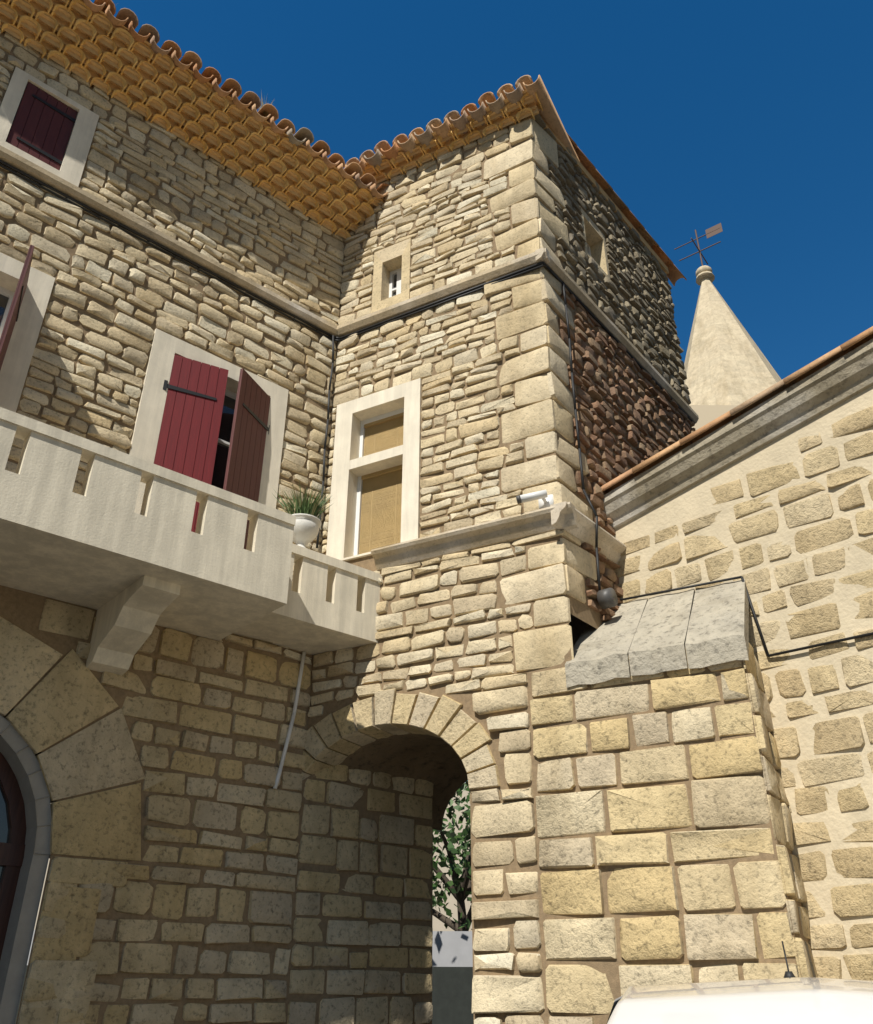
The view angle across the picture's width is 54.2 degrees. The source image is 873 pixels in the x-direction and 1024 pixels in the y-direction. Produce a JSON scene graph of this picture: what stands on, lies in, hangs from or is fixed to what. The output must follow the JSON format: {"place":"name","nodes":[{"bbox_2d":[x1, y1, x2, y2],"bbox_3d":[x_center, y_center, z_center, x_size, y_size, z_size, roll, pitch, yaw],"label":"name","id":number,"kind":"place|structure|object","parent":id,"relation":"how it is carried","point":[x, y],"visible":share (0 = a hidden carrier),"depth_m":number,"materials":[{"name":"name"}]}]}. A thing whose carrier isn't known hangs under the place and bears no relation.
{"place":"outdoors","nodes":[
{"label":"outdoors","id":0,"kind":"place"},
{"bbox_2d":[34,787,471,930],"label":"house wall","id":1,"kind":"structure","parent":0,"point":[438,924],"depth_m":23.08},
{"bbox_2d":[0,93,609,555],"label":"window frames","id":2,"kind":"structure","parent":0,"point":[388,260],"depth_m":9.01,"materials":[{"name":"beige stone"}]},
{"bbox_2d":[0,98,396,488],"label":"window glass panes","id":3,"kind":"object","parent":2,"relation":"in","point":[220,464],"visible":0.15,"depth_m":7.65,"materials":[{"name":"black glass"}]},
{"bbox_2d":[359,412,403,553],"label":"bamboo blinds","id":4,"kind":"object","parent":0,"point":[380,523],"visible":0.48,"depth_m":7.88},
{"bbox_2d":[90,0,872,782],"label":"sky","id":5,"kind":"structure","parent":0,"point":[753,118],"materials":[{"name":"blue"}]},
{"bbox_2d":[569,614,586,647],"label":"tower wall","id":6,"kind":"structure","parent":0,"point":[577,625],"depth_m":7.23,"materials":[{"name":"black"}]},
{"bbox_2d":[745,664,808,972],"bbox_3d":[2.141,2.478,5.013,0.305,3.520,0.574,0,-29,0],"label":"mortar","id":7,"kind":"object","parent":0,"point":[801,936],"visible":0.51,"depth_m":5.10,"materials":[{"name":"beige concrete"}]},
{"label":"ground","id":8,"kind":"structure","parent":0,"visible":0},
{"bbox_2d":[0,32,432,1023],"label":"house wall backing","id":9,"kind":"object","parent":8,"relation":"on","point":[20,610],"visible":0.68,"depth_m":6.60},
{"bbox_2d":[0,715,51,1023],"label":"arch frame","id":10,"kind":"object","parent":9,"relation":"attached to","point":[17,752],"visible":0.91,"depth_m":5.34,"materials":[{"name":"grey stone"}]},
{"bbox_2d":[0,752,40,958],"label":"door","id":11,"kind":"structure","parent":10,"relation":"in","point":[12,851],"depth_m":5.47,"materials":[{"name":"brown wood"}]},
{"bbox_2d":[0,82,270,548],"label":"brown shutters","id":12,"kind":"object","parent":9,"relation":"attached to","point":[42,125],"visible":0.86,"depth_m":7.40,"materials":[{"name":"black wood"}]},
{"bbox_2d":[0,28,344,664],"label":"house rubble stones","id":13,"kind":"object","parent":9,"relation":"attached to","point":[173,319],"visible":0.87,"depth_m":7.79,"materials":[{"name":"beige stone"}]},
{"bbox_2d":[0,407,381,674],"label":"balcony","id":14,"kind":"structure","parent":9,"relation":"attached to","point":[115,561],"depth_m":5.78,"materials":[{"name":"concrete"}]},
{"bbox_2d":[292,513,321,547],"bbox_3d":[-1.111,0.212,7.024,0.310,0.310,0.310,0,-29,0],"label":"urn planter","id":15,"kind":"object","parent":14,"relation":"on","point":[306,528],"visible":0.56,"depth_m":6.96,"materials":[{"name":"white ceramic"}]},
{"bbox_2d":[275,478,330,518],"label":"urn plant leaves","id":16,"kind":"object","parent":15,"relation":"in","point":[307,506],"visible":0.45,"depth_m":7.08,"materials":[{"name":"green plant"}]},
{"bbox_2d":[154,355,228,531],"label":"red shutters","id":17,"kind":"object","parent":9,"relation":"attached to","point":[189,429],"visible":0.6,"depth_m":7.22,"materials":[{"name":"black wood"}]},
{"bbox_2d":[0,67,421,560],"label":"window surrounds","id":18,"kind":"object","parent":9,"relation":"attached to","point":[350,467],"visible":0.67,"depth_m":7.56,"materials":[{"name":"white stone"}]},
{"bbox_2d":[18,599,432,1023],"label":"house stone blocks","id":19,"kind":"structure","parent":9,"relation":"attached to","point":[130,897],"depth_m":6.26,"materials":[{"name":"beige stone"}]},
{"bbox_2d":[0,616,499,1023],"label":"arch voussoirs","id":20,"kind":"object","parent":9,"relation":"attached to","point":[67,695],"visible":0.85,"depth_m":5.71,"materials":[{"name":"stone"}]},
{"bbox_2d":[0,0,668,273],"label":"genoise mortar","id":21,"kind":"object","parent":9,"relation":"on","point":[83,30],"visible":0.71,"depth_m":8.53,"materials":[{"name":"beige concrete"}]},
{"bbox_2d":[0,0,542,237],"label":"roof tiles","id":22,"kind":"object","parent":21,"relation":"attached to","point":[69,9],"visible":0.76,"depth_m":8.51,"materials":[{"name":"orange tile"}]},
{"bbox_2d":[83,0,686,285],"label":"roof tiles","id":23,"kind":"object","parent":21,"relation":"on","point":[250,100],"visible":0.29,"depth_m":9.11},
{"bbox_2d":[101,1,273,116],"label":"roof weed tufts","id":24,"kind":"object","parent":23,"relation":"on","point":[263,113],"visible":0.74,"depth_m":8.85,"materials":[{"name":"green plant"}]},
{"bbox_2d":[0,145,698,571],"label":"stone ledge","id":25,"kind":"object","parent":9,"relation":"attached to","point":[572,519],"depth_m":7.40,"materials":[{"name":"stone"}]},
{"bbox_2d":[339,733,467,830],"bbox_3d":[0.209,2.239,7.107,2.011,0.550,1.258,-14,-32,24],"label":"arch underside","id":26,"kind":"object","parent":9,"relation":"attached to","point":[437,762],"visible":0.37,"depth_m":7.30,"materials":[{"name":"stone"}]},
{"bbox_2d":[273,490,553,788],"bbox_3d":[-0.165,0.987,6.657,2.338,2.112,0.205,-13,-31,22],"label":"conduit and camera body","id":27,"kind":"object","parent":9,"relation":"attached to","point":[543,498],"visible":0.97,"depth_m":6.75,"materials":[{"name":"white plastic"}]},
{"bbox_2d":[0,160,872,656],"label":"cables","id":28,"kind":"object","parent":9,"relation":"attached to","point":[250,294],"visible":0.95,"depth_m":7.88,"materials":[{"name":"black plastic"}]},
{"bbox_2d":[516,495,617,608],"bbox_3d":[1.022,0.301,6.660,0.861,0.827,0.154,14,-32,-23],"label":"lamp","id":29,"kind":"object","parent":28,"relation":"attached to","point":[607,598],"visible":1,"depth_m":6.59,"materials":[{"name":"grey plastic"}]},
{"bbox_2d":[15,965,473,1023],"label":"dark fence","id":30,"kind":"object","parent":8,"relation":"on","point":[451,995],"visible":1,"depth_m":12.96,"materials":[{"name":"grey metal"}]},
{"bbox_2d":[27,930,472,966],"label":"garden wall","id":31,"kind":"structure","parent":8,"relation":"on","point":[451,948],"depth_m":14.87,"materials":[{"name":"white stone"}]},
{"bbox_2d":[433,780,471,930],"bbox_3d":[0.512,6.144,16.724,8.989,8.482,9.137,0,-29,0],"label":"tree","id":32,"kind":"object","parent":8,"relation":"on","point":[464,835],"depth_m":16.95,"materials":[{"name":"green plant"}]},
{"bbox_2d":[304,117,796,1023],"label":"wall mortar","id":33,"kind":"object","parent":8,"relation":"on","point":[608,969],"visible":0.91,"depth_m":6.12,"materials":[{"name":"beige concrete"}]},
{"bbox_2d":[308,126,544,1023],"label":"tower stones","id":34,"kind":"object","parent":33,"relation":"attached to","point":[506,994],"visible":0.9,"depth_m":7.17,"materials":[{"name":"beige stone"}]},
{"bbox_2d":[484,116,596,671],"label":"corner quoins","id":35,"kind":"object","parent":33,"relation":"attached to","point":[537,417],"visible":0.95,"depth_m":7.33,"materials":[{"name":"stone"}]},
{"bbox_2d":[532,119,691,628],"bbox_3d":[2.015,-1.205,8.843,0.001,5.870,3.300,-21,-35,33],"label":"tower backing","id":36,"kind":"object","parent":33,"relation":"attached to","point":[586,613],"visible":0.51,"depth_m":7.92,"materials":[{"name":"brown stone"}]},
{"bbox_2d":[534,114,695,621],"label":"tower stones","id":37,"kind":"object","parent":36,"relation":"attached to","point":[598,338],"depth_m":8.96,"materials":[{"name":"brown stone"}]},
{"bbox_2d":[530,654,798,1023],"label":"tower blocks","id":38,"kind":"structure","parent":33,"relation":"attached to","point":[730,801],"depth_m":5.32,"materials":[{"name":"beige stone"}]},
{"bbox_2d":[685,278,773,429],"bbox_3d":[9.723,1.886,25.285,4.600,24.200,4.600,0,-29,0],"label":"spire","id":39,"kind":"object","parent":8,"relation":"on","point":[706,414],"visible":0.16,"depth_m":25.36,"materials":[{"name":"beige stone"}]},
{"bbox_2d":[674,223,722,265],"bbox_3d":[9.779,-9.765,31.700,1.242,2.000,1.401,6,-29,-10],"label":"weathervane","id":40,"kind":"object","parent":39,"relation":"on","point":[714,230],"visible":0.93,"depth_m":31.66,"materials":[{"name":"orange metal"}]},
{"bbox_2d":[696,265,714,285],"bbox_3d":[9.762,-8.683,31.119,0.680,0.545,0.680,0,-29,0],"label":"spire finial","id":41,"kind":"object","parent":39,"relation":"on","point":[702,272],"visible":0.91,"depth_m":30.90,"materials":[{"name":"beige stone"}]},
{"bbox_2d":[684,277,781,404],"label":"spire blocks","id":42,"kind":"structure","parent":39,"relation":"attached to","point":[746,355],"depth_m":27.65,"materials":[{"name":"beige stone"}]},
{"bbox_2d":[607,941,872,1023],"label":"car body","id":43,"kind":"object","parent":8,"relation":"on","point":[789,998],"visible":1,"depth_m":2.95,"materials":[{"name":"white paint"}]},
{"bbox_2d":[614,386,872,978],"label":"wall mortar","id":44,"kind":"object","parent":8,"relation":"on","point":[696,501],"depth_m":6.07,"materials":[{"name":"beige concrete"}]},
{"bbox_2d":[603,339,872,528],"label":"cornice","id":45,"kind":"structure","parent":44,"relation":"attached to","point":[840,380],"depth_m":6.74,"materials":[{"name":"beige stone"}]},
{"bbox_2d":[601,326,872,492],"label":"roof edge tiles","id":46,"kind":"object","parent":45,"relation":"on","point":[848,346],"visible":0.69,"depth_m":6.79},
{"bbox_2d":[614,406,872,980],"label":"wall stones","id":47,"kind":"object","parent":44,"relation":"attached to","point":[834,736],"visible":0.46,"depth_m":5.96,"materials":[{"name":"beige stone"}]},
{"bbox_2d":[743,643,817,976],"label":"pier side stones","id":48,"kind":"object","parent":8,"relation":"on","point":[793,884],"visible":0.84,"depth_m":5.25,"materials":[{"name":"beige stone"}]},
{"bbox_2d":[565,579,748,687],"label":"pier slab","id":49,"kind":"structure","parent":48,"relation":"on","point":[704,627],"depth_m":6.00,"materials":[{"name":"grey stone"}]},
{"bbox_3d":[-3.576,8.529,17.569,2.656,5.135,2.880,0,-29,0],"label":"tree trunk","id":50,"kind":"object","parent":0,"visible":0},
{"bbox_2d":[434,814,459,910],"bbox_3d":[-2.803,6.700,18.730,7.648,7.334,7.236,0,-29,0],"label":"tree foliage","id":51,"kind":"object","parent":50,"relation":"attached to","point":[444,906],"depth_m":18.81,"materials":[{"name":"green plant"}]}
]}

